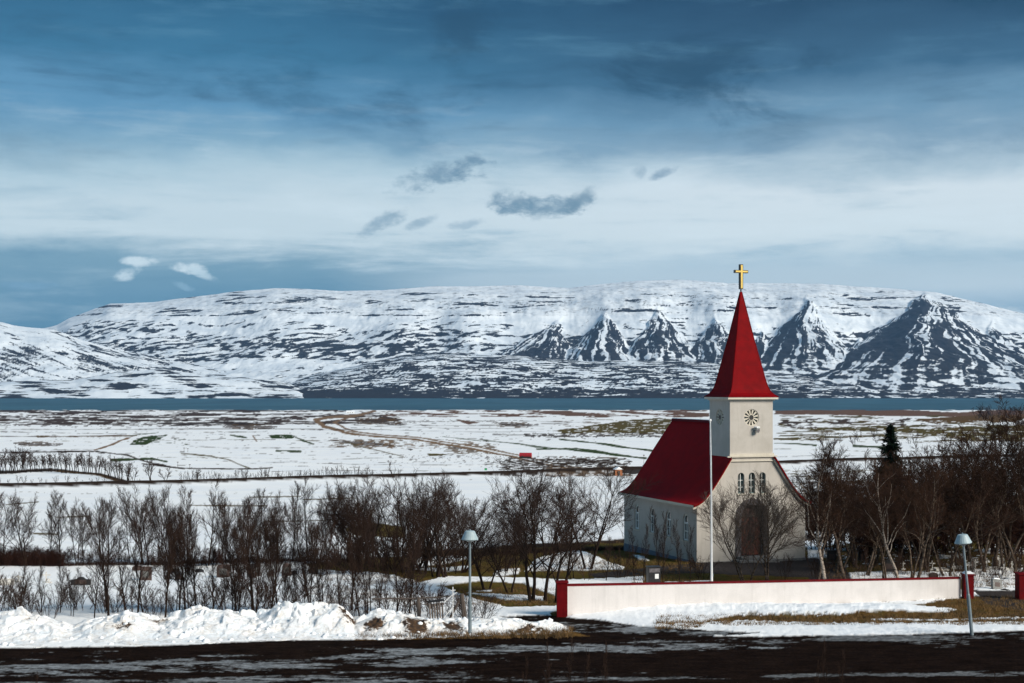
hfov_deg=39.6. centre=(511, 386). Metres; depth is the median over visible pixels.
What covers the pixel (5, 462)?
belt tree
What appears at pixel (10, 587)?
bare sapling
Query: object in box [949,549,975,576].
grove bush
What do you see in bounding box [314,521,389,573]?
shrub
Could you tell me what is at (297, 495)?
bare tree
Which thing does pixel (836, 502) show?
birch tree
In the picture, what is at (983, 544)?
grove shrub
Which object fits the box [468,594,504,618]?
bare bush
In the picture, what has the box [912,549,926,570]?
grove bush
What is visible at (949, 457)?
birch tree
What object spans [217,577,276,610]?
shrub
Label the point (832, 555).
gravestone
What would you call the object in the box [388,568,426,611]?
shrub
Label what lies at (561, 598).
gate post
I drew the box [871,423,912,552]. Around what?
spruce tree
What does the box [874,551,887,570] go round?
grove bush
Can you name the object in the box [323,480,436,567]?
bare tree
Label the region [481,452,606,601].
bare tree
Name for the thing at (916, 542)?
grove shrub
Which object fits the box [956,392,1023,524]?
birch tree
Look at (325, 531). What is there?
bare tree
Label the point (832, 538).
grove shrub
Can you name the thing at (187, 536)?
bare sapling
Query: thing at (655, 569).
panel
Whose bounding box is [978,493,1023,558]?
grove shrub
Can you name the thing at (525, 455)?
red hut
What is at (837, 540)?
birch tree
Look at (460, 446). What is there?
ground
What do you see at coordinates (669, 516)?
window
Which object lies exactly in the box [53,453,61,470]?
belt tree
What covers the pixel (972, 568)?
grove bush
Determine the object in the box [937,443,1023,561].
birch tree
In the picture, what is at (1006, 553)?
birch tree
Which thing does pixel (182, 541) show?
bare sapling
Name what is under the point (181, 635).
snow clods
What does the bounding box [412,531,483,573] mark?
shrub
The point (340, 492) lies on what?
bare tree
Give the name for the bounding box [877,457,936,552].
birch tree
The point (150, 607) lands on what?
shrub
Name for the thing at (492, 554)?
bare tree
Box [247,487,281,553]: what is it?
bare tree
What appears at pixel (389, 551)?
shrub
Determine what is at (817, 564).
grove bush
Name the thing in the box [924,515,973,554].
grove shrub
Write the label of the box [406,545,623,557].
hedge
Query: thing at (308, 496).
bare tree
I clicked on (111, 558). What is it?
hedge shrub
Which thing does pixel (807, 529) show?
grove shrub
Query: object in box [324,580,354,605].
shrub
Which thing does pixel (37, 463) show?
belt tree
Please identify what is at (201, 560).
hedge shrub
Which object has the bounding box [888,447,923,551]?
birch tree
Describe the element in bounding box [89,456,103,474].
belt tree
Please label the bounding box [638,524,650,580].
bare sapling
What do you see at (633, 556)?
bare sapling
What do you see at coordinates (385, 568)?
bare sapling
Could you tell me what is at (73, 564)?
hedge
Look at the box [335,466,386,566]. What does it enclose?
bare tree
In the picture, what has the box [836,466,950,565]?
birch tree
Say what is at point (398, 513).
bare tree
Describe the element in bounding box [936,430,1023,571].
birch tree
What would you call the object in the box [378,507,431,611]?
bare sapling
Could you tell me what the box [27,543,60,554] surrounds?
hedge shrub
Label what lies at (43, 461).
belt tree
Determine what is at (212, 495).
bare tree
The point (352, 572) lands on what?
bare sapling
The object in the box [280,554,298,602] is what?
bare sapling
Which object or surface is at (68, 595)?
shrub
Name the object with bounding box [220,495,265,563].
bare tree
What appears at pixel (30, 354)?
hill
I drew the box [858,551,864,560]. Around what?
gravestone
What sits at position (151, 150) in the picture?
sky
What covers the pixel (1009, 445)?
birch tree
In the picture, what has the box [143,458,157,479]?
lone tree
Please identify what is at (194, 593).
shrub
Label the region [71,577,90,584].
gravestone
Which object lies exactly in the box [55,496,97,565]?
bare tree
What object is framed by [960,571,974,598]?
gate post
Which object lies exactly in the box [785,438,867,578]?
birch tree
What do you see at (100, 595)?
shrub
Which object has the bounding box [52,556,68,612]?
bare sapling
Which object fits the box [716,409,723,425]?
rose window
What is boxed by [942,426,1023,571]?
birch tree
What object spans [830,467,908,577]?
birch tree
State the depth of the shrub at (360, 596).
63.17 m
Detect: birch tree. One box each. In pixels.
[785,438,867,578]
[785,462,853,578]
[794,445,877,567]
[798,436,865,578]
[801,448,891,572]
[801,456,870,549]
[806,462,857,553]
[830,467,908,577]
[836,464,905,555]
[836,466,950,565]
[840,463,908,575]
[851,455,924,577]
[861,452,973,561]
[863,451,962,577]
[874,449,911,564]
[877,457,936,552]
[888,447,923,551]
[889,465,1019,575]
[892,445,963,576]
[893,449,982,571]
[895,443,947,562]
[895,449,978,565]
[913,455,1018,560]
[922,426,986,561]
[933,434,968,552]
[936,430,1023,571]
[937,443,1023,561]
[938,422,1023,568]
[939,404,1023,566]
[941,437,1008,554]
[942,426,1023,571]
[942,462,974,552]
[945,410,1023,559]
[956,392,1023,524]
[995,437,1023,526]
[998,474,1023,535]
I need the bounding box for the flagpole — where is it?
[709,419,713,580]
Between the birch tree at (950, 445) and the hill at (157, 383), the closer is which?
the birch tree at (950, 445)
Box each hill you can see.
[0,322,228,381]
[0,369,303,397]
[291,353,1023,397]
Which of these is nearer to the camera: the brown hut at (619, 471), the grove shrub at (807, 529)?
the grove shrub at (807, 529)
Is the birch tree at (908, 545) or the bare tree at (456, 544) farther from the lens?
the birch tree at (908, 545)
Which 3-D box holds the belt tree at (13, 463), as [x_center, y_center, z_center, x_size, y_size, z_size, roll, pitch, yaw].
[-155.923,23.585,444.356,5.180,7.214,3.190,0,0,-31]
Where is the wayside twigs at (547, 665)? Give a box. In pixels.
[543,644,551,682]
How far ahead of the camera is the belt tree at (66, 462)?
443.82 m
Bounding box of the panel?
[649,568,659,572]
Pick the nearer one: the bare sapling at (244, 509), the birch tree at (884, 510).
the bare sapling at (244, 509)
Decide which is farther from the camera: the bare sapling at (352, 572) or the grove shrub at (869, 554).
the grove shrub at (869, 554)
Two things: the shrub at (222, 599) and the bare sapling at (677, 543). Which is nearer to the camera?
the shrub at (222, 599)
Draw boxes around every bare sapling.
[0,573,17,610]
[17,550,35,598]
[32,559,46,611]
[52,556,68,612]
[62,565,86,615]
[81,497,125,615]
[81,498,122,608]
[84,554,109,617]
[105,523,136,610]
[121,500,167,612]
[122,544,148,608]
[150,505,196,617]
[151,503,205,609]
[153,517,185,601]
[168,522,209,609]
[173,507,210,605]
[199,536,220,605]
[211,495,273,610]
[219,535,252,609]
[220,502,280,612]
[223,499,263,609]
[249,512,288,602]
[259,514,300,608]
[277,496,332,602]
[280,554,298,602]
[291,517,339,601]
[295,550,318,602]
[327,547,347,604]
[335,499,373,609]
[336,513,386,614]
[338,542,364,615]
[372,557,390,607]
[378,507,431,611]
[397,531,427,613]
[626,524,637,580]
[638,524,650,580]
[648,506,672,581]
[670,518,683,581]
[684,525,694,576]
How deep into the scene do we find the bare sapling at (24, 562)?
66.46 m
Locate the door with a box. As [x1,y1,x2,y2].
[741,505,760,555]
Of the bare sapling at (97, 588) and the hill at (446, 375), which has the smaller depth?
the bare sapling at (97, 588)
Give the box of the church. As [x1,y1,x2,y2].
[618,264,810,562]
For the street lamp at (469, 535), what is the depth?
57.54 m
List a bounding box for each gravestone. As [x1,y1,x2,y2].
[0,577,13,584]
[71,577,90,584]
[141,566,151,579]
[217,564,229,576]
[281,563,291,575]
[827,550,836,562]
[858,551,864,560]
[885,559,894,571]
[990,578,1001,589]
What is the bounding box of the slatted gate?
[427,599,443,618]
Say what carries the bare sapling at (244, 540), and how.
on the ground at (460, 446)
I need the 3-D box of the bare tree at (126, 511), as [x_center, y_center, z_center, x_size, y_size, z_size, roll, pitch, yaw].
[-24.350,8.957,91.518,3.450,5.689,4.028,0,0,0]
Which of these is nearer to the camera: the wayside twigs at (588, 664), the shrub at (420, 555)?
the wayside twigs at (588, 664)
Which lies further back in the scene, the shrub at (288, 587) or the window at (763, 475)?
the window at (763, 475)
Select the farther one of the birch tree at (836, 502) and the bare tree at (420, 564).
the birch tree at (836, 502)
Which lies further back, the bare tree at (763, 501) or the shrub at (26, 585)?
the bare tree at (763, 501)
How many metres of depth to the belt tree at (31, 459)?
450.81 m
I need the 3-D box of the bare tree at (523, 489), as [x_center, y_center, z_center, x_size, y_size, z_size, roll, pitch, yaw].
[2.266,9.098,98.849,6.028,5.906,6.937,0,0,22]
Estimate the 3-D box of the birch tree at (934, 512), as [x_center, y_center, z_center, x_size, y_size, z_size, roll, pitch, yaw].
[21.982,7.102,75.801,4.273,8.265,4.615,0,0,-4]
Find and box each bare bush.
[413,582,450,611]
[422,597,457,615]
[448,588,496,615]
[450,601,479,617]
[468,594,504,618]
[574,550,598,579]
[605,542,640,578]
[688,549,722,579]
[775,552,793,579]
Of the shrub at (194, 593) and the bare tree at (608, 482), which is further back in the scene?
the bare tree at (608, 482)
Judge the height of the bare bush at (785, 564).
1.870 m
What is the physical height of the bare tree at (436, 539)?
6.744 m
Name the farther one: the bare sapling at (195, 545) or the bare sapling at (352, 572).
the bare sapling at (195, 545)
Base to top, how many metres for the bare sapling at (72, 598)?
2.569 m
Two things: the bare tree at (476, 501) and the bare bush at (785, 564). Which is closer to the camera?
the bare bush at (785, 564)
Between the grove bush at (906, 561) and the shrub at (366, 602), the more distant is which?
the grove bush at (906, 561)
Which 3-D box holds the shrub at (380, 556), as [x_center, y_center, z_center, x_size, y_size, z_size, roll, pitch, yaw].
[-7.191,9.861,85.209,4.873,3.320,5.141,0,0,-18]
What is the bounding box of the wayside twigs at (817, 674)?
[814,660,820,682]
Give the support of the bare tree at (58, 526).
on the ground at (460, 446)
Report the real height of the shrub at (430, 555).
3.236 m
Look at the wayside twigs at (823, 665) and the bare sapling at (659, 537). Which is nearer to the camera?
the wayside twigs at (823, 665)
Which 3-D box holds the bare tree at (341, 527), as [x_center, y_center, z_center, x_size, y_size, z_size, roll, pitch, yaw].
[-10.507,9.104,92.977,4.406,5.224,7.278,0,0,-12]
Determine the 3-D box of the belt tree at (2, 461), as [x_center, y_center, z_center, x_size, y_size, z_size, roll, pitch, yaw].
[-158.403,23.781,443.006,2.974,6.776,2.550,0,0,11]
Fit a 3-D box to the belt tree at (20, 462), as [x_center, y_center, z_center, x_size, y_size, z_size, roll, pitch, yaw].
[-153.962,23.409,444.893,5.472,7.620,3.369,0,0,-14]
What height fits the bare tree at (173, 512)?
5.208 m
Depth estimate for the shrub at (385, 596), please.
66.03 m
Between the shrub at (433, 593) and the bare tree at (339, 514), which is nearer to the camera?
the shrub at (433, 593)
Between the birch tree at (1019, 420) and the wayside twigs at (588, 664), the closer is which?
the wayside twigs at (588, 664)
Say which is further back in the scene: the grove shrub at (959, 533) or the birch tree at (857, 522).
the grove shrub at (959, 533)
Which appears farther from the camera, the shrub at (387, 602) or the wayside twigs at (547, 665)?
the shrub at (387, 602)
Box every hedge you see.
[0,548,72,566]
[63,556,346,565]
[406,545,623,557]
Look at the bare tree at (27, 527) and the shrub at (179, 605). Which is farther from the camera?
the bare tree at (27, 527)
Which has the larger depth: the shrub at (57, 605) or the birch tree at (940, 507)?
the birch tree at (940, 507)
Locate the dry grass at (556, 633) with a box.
[354,541,1023,638]
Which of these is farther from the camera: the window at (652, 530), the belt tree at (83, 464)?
the belt tree at (83, 464)
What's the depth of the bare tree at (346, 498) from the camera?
99.59 m
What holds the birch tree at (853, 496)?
on the ground at (460, 446)
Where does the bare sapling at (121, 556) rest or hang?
on the ground at (460, 446)
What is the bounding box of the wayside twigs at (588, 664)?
[582,648,590,682]
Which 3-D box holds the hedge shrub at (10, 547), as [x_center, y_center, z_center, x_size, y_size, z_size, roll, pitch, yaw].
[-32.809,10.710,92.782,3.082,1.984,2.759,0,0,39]
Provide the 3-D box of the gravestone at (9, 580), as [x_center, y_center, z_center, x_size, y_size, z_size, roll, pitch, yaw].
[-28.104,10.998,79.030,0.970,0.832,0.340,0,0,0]
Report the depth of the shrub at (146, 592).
67.82 m
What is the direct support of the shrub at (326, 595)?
on the ground at (460, 446)
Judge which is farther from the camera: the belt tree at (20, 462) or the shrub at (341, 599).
the belt tree at (20, 462)
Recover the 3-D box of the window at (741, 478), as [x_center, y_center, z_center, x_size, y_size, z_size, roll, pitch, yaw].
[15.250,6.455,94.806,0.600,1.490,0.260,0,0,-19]
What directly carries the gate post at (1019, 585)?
on the ground at (460, 446)
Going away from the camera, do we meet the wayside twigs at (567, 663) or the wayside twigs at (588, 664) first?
the wayside twigs at (588, 664)
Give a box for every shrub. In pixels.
[0,538,33,554]
[0,571,36,609]
[0,573,18,608]
[0,579,43,612]
[13,585,43,612]
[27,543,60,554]
[30,589,69,616]
[40,581,69,606]
[53,545,85,563]
[55,572,113,609]
[57,581,85,608]
[72,547,94,562]
[79,573,128,612]
[98,551,119,565]
[98,591,137,612]
[109,579,155,612]
[128,580,163,606]
[134,590,169,617]
[146,550,168,564]
[149,589,178,611]
[156,582,203,611]
[176,580,212,608]
[179,587,221,608]
[190,568,233,606]
[194,556,206,564]
[198,546,222,565]
[202,568,267,610]
[207,544,236,562]
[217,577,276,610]
[225,578,254,606]
[241,582,277,611]
[247,566,312,608]
[261,584,304,605]
[268,543,298,561]
[277,573,326,602]
[294,592,329,602]
[309,580,338,604]
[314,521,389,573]
[322,544,347,562]
[324,578,368,615]
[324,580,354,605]
[335,585,374,615]
[344,542,390,568]
[349,592,382,614]
[353,522,429,574]
[367,528,432,570]
[369,572,423,613]
[371,583,396,609]
[380,533,439,567]
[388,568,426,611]
[391,569,451,617]
[400,526,457,570]
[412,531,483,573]
[415,581,446,607]
[418,536,468,572]
[805,491,848,551]
[805,505,843,549]
[808,481,870,556]
[833,500,906,565]
[882,487,962,564]
[882,516,943,561]
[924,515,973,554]
[936,481,988,553]
[963,519,1012,555]
[970,488,1014,551]
[973,500,1020,556]
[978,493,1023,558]
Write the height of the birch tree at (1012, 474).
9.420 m
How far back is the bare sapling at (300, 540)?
64.44 m
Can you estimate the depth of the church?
95.73 m
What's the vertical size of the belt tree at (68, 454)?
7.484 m
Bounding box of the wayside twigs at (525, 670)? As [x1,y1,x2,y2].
[521,656,528,682]
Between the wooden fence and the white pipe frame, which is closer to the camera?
the white pipe frame
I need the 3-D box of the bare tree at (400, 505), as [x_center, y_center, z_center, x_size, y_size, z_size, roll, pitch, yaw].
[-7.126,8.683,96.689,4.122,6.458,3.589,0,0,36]
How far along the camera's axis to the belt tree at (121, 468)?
376.77 m
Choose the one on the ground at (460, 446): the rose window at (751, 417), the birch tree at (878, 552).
the birch tree at (878, 552)
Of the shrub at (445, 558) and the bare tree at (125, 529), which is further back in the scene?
the bare tree at (125, 529)
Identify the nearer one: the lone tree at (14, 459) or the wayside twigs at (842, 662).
the wayside twigs at (842, 662)
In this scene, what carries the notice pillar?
on the ground at (460, 446)
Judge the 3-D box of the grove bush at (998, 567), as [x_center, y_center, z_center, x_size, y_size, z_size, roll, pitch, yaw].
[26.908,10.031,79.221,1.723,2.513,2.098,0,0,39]
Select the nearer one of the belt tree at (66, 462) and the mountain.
the belt tree at (66, 462)
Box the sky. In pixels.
[0,0,1023,327]
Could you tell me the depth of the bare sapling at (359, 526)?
66.36 m
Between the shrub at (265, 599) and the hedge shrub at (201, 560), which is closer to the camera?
the shrub at (265, 599)
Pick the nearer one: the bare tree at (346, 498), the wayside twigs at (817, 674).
the wayside twigs at (817, 674)
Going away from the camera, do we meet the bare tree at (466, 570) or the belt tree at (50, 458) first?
the bare tree at (466, 570)
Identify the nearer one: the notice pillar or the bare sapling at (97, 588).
the bare sapling at (97, 588)
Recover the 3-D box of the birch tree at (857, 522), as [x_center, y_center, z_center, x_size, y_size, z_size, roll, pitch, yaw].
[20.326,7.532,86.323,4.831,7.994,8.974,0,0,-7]
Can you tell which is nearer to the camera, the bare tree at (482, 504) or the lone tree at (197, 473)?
the bare tree at (482, 504)
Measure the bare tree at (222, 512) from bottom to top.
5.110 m
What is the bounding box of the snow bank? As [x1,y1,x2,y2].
[0,601,567,647]
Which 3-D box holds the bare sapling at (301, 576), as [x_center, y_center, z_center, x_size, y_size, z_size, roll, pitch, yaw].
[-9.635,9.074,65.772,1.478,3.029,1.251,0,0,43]
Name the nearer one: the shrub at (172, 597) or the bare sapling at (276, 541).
the bare sapling at (276, 541)
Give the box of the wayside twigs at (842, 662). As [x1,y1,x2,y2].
[837,650,845,682]
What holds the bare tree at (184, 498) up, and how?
on the ground at (460, 446)
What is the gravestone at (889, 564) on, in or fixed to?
on the ground at (460, 446)
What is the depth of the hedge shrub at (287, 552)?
92.30 m
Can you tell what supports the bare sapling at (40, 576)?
on the ground at (460, 446)
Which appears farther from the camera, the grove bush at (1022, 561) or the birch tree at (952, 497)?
the birch tree at (952, 497)
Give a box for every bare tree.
[0,489,21,552]
[0,492,41,560]
[37,490,65,557]
[44,498,68,550]
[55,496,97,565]
[87,499,122,560]
[108,482,161,562]
[117,501,136,557]
[142,492,182,552]
[143,484,176,564]
[171,485,197,557]
[195,477,228,565]
[205,493,240,563]
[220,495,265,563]
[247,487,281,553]
[261,490,290,557]
[283,481,314,560]
[290,469,318,560]
[311,493,342,564]
[314,483,384,542]
[315,478,397,564]
[317,481,354,564]
[319,485,377,562]
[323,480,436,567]
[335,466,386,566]
[359,473,456,572]
[367,461,455,573]
[375,470,437,557]
[385,467,465,570]
[391,477,477,576]
[405,470,463,577]
[426,472,509,557]
[430,503,536,589]
[442,474,523,572]
[448,487,486,560]
[464,505,543,571]
[465,509,536,592]
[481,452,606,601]
[499,464,558,558]
[517,480,590,555]
[523,476,598,600]
[535,461,663,568]
[536,464,603,602]
[559,532,580,578]
[599,536,618,579]
[691,475,804,580]
[703,466,817,579]
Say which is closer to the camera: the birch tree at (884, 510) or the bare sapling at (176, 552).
the bare sapling at (176, 552)
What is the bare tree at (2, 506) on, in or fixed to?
on the ground at (460, 446)
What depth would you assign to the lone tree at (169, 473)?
355.79 m
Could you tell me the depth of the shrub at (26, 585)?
65.00 m
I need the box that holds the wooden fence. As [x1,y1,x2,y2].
[372,593,466,617]
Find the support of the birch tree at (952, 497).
on the ground at (460, 446)
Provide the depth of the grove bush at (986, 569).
80.33 m
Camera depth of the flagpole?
74.46 m
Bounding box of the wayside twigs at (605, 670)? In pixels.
[601,641,608,682]
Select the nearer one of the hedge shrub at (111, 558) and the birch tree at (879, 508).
the birch tree at (879, 508)
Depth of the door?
95.19 m
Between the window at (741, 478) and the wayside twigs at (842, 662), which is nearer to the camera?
the wayside twigs at (842, 662)
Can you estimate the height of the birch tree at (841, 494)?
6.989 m
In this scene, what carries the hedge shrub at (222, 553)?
on the ground at (460, 446)
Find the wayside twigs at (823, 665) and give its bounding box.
[820,640,827,682]
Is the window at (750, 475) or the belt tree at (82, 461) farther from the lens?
the belt tree at (82, 461)
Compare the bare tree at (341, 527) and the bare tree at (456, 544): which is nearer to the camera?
the bare tree at (456, 544)
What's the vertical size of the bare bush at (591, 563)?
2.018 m
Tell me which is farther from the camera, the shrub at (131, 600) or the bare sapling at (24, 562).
the bare sapling at (24, 562)
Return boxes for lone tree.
[9,449,17,470]
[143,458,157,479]
[158,467,170,479]
[195,468,202,478]
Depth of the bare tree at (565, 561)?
82.81 m
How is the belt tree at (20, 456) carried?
on the ground at (460, 446)
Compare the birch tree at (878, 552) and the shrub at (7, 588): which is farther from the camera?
the birch tree at (878, 552)
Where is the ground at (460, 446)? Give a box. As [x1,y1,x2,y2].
[0,410,1023,682]
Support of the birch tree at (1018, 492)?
on the ground at (460, 446)
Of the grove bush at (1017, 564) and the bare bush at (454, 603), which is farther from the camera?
the grove bush at (1017, 564)
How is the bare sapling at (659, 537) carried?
on the ground at (460, 446)
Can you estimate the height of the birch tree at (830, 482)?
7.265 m
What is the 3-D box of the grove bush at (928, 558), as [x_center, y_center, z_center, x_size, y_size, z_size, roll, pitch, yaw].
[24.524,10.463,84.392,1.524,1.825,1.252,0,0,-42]
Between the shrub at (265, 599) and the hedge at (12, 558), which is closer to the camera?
the shrub at (265, 599)
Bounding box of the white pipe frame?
[444,587,456,617]
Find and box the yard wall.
[568,577,960,615]
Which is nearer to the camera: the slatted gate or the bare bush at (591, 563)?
the slatted gate
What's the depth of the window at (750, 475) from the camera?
95.14 m
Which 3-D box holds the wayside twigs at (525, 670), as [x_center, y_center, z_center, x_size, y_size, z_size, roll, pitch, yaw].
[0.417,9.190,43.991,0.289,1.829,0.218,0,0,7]
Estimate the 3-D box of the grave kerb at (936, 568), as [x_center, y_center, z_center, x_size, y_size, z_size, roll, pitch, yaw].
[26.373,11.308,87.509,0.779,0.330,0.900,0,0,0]
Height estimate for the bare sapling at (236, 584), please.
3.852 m
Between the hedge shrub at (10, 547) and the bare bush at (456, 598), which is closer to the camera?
the bare bush at (456, 598)
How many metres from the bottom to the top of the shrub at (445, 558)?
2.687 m
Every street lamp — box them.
[462,529,477,633]
[955,533,973,634]
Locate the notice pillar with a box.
[645,565,660,581]
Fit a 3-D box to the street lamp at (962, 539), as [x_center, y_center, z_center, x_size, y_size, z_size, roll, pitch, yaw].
[18.506,8.057,57.800,0.690,4.294,0.683,-5,0,0]
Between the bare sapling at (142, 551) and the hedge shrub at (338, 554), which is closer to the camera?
the bare sapling at (142, 551)
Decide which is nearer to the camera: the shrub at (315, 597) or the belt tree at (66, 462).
the shrub at (315, 597)
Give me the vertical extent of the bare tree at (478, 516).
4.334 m
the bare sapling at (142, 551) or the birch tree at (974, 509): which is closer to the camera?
the bare sapling at (142, 551)
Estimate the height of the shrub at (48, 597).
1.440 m
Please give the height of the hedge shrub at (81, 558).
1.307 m
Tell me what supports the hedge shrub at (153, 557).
on the ground at (460, 446)
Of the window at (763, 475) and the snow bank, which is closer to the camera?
the snow bank
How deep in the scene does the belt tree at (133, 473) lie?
354.22 m
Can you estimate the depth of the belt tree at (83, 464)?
437.10 m
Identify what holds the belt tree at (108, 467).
on the ground at (460, 446)
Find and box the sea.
[0,398,1023,410]
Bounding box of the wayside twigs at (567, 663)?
[566,638,575,682]
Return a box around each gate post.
[555,580,568,616]
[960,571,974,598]
[1014,572,1023,599]
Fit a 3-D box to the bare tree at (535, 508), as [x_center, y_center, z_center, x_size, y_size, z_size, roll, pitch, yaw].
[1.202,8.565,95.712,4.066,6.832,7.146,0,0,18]
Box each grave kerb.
[933,567,948,570]
[939,555,961,557]
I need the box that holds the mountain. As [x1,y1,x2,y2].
[43,280,1023,397]
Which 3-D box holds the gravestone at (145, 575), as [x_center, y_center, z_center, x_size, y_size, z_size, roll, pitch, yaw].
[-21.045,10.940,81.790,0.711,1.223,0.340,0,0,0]
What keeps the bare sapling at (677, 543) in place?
on the ground at (460, 446)
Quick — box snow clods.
[1,601,557,645]
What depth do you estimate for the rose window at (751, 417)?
95.10 m
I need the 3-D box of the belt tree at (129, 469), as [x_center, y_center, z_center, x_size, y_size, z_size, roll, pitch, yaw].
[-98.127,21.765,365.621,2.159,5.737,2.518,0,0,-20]
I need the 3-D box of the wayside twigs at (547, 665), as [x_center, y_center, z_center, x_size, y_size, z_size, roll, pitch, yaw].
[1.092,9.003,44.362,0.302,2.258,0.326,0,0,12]
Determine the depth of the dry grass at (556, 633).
63.52 m
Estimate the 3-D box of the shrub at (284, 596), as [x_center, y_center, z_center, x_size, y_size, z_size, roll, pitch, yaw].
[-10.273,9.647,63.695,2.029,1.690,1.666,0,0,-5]
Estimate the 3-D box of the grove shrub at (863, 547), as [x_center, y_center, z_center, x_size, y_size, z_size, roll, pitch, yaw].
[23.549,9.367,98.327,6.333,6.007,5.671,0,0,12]
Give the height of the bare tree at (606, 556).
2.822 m
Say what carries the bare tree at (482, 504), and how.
on the ground at (460, 446)
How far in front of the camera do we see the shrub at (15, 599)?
62.41 m
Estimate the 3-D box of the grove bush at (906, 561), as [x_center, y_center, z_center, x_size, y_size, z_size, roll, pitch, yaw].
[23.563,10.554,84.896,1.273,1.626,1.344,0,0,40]
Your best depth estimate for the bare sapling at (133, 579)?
64.70 m
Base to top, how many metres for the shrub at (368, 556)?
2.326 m
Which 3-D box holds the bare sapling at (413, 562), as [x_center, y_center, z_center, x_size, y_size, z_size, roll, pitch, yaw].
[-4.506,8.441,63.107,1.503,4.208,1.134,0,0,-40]
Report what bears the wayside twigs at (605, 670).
on the ground at (460, 446)
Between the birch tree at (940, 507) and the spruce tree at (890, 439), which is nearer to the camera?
the birch tree at (940, 507)
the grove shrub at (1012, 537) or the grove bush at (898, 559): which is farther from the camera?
the grove shrub at (1012, 537)
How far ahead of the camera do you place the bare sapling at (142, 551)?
64.28 m
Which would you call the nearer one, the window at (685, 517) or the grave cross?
the grave cross
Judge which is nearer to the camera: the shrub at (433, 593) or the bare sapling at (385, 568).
the bare sapling at (385, 568)
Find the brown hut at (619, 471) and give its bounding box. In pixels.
[613,467,622,475]
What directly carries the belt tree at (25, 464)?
on the ground at (460, 446)
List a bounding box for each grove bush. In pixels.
[804,548,832,578]
[834,547,855,567]
[849,546,870,576]
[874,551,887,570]
[879,552,904,577]
[891,550,907,567]
[897,551,915,572]
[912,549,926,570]
[912,549,933,574]
[924,558,947,576]
[939,550,966,576]
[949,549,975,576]
[956,553,987,585]
[975,558,997,582]
[980,548,1012,582]
[1005,548,1023,572]
[1014,548,1023,571]
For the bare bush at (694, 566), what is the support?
on the ground at (460, 446)
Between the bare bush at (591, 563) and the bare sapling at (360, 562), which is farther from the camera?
the bare bush at (591, 563)
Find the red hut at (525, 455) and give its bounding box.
[519,453,531,457]
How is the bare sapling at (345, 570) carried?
on the ground at (460, 446)
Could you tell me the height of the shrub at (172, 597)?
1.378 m
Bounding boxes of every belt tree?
[0,454,7,472]
[3,453,10,473]
[7,454,20,472]
[11,450,28,472]
[15,447,23,470]
[21,447,30,471]
[21,450,33,471]
[26,451,35,472]
[29,456,40,471]
[35,455,45,470]
[46,452,52,471]
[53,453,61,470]
[60,453,68,472]
[67,453,81,472]
[77,451,85,473]
[79,452,92,473]
[86,458,92,474]
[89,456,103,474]
[101,456,114,478]
[113,457,122,478]
[118,463,123,479]
[126,462,132,479]
[128,467,137,480]
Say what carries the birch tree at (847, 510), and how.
on the ground at (460, 446)
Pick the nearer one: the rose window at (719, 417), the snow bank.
the snow bank
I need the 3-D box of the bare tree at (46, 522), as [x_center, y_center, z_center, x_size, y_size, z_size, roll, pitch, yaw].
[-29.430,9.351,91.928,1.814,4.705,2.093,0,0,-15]
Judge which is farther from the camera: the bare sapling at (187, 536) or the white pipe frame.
the bare sapling at (187, 536)
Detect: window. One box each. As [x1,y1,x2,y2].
[633,505,638,530]
[648,508,654,534]
[666,512,670,538]
[681,514,688,542]
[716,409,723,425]
[738,473,745,494]
[744,409,758,425]
[749,473,755,494]
[760,472,765,494]
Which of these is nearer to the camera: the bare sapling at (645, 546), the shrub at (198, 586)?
the shrub at (198, 586)
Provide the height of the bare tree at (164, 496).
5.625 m
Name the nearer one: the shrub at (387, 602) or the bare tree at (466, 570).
the shrub at (387, 602)
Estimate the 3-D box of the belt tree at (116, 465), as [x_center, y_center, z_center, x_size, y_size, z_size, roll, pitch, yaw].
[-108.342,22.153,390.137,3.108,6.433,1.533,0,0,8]
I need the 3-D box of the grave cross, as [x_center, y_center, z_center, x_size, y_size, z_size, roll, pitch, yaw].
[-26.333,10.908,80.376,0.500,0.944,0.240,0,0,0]
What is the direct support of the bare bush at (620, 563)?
on the ground at (460, 446)
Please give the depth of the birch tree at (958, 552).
94.27 m
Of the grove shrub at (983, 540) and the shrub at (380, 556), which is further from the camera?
the grove shrub at (983, 540)
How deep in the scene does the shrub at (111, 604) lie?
65.11 m
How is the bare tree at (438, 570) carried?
on the ground at (460, 446)
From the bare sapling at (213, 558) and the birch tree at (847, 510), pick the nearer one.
the bare sapling at (213, 558)
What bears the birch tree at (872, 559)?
on the ground at (460, 446)
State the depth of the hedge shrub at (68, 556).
91.08 m
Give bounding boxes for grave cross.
[42,572,50,582]
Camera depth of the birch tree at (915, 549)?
90.55 m
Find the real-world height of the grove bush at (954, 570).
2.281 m
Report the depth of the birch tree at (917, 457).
91.99 m
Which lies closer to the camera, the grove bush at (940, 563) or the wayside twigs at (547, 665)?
the wayside twigs at (547, 665)
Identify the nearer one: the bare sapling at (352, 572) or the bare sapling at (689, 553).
the bare sapling at (352, 572)
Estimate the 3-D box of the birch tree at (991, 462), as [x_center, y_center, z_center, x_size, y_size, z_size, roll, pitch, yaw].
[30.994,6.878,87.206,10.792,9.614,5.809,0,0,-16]
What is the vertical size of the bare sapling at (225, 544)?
5.740 m
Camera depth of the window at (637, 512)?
103.28 m

